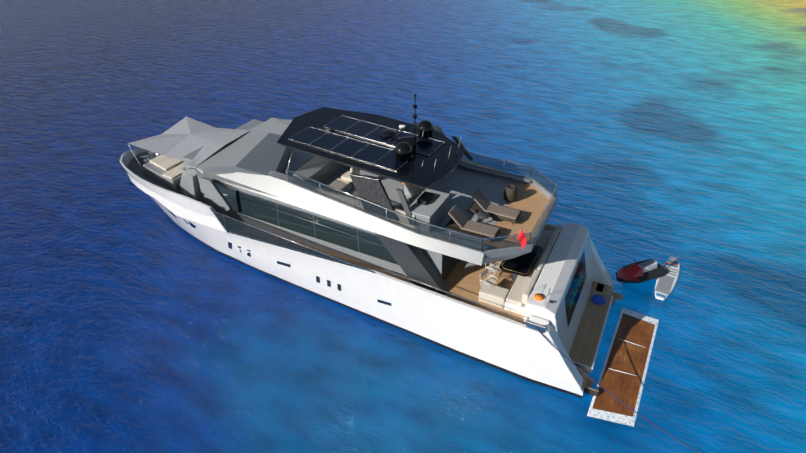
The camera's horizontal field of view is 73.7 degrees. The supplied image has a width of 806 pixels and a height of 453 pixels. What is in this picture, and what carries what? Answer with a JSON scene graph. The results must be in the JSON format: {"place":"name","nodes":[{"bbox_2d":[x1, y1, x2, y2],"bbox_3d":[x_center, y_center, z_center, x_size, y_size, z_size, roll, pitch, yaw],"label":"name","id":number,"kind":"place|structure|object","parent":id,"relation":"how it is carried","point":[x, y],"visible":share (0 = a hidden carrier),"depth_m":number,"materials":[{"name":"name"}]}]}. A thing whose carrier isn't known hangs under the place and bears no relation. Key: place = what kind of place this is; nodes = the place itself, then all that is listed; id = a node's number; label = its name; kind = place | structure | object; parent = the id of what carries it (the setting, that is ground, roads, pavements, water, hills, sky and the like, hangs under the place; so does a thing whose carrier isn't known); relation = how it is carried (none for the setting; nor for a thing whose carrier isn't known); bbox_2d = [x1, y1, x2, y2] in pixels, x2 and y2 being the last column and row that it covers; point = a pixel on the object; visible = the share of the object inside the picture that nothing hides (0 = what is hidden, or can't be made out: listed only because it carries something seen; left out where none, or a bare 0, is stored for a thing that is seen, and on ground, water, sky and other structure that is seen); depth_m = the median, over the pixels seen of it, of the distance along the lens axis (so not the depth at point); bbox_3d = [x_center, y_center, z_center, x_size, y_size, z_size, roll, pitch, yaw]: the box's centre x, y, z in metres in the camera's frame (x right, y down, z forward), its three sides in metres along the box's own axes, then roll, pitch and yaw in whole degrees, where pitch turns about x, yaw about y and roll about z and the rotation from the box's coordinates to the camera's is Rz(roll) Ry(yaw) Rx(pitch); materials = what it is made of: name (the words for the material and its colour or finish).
{"place":"outdoors","nodes":[
{"label":"outdoors","id":0,"kind":"place"},
{"bbox_2d":[0,0,805,452],"bbox_3d":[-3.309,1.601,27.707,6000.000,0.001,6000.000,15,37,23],"label":"water","id":1,"kind":"structure","parent":0,"point":[134,318],"depth_m":30.78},
{"bbox_2d":[120,94,623,397],"bbox_3d":[-3.405,-1.930,25.376,27.139,10.765,7.155,15,37,23],"label":"yacht","id":2,"kind":"object","parent":1,"relation":"on","point":[427,230],"visible":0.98,"depth_m":22.36,"materials":[{"name":"white"}]},
{"bbox_2d":[536,328,699,452],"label":"mooring line","id":3,"kind":"object","parent":2,"relation":"attached to","point":[613,395],"visible":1,"depth_m":18.86,"materials":[{"name":"fabric"}]},
{"bbox_2d":[587,307,658,426],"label":"swim platform","id":4,"kind":"structure","parent":1,"relation":"on","point":[623,371],"depth_m":21.31,"materials":[{"name":"brown wood"}]},
{"bbox_2d":[616,259,667,282],"bbox_3d":[11.374,2.120,25.903,2.761,0.974,1.304,-15,36,-21],"label":"jet ski","id":5,"kind":"object","parent":1,"relation":"on","point":[643,271],"visible":1,"depth_m":25.68,"materials":[{"name":"red plastic"}]},
{"bbox_2d":[655,256,679,300],"bbox_3d":[12.777,2.458,25.968,0.840,0.116,3.656,19,39,27],"label":"paddle board","id":6,"kind":"object","parent":1,"relation":"on","point":[665,285],"visible":0.94,"depth_m":25.70,"materials":[{"name":"white plastic"}]}
]}

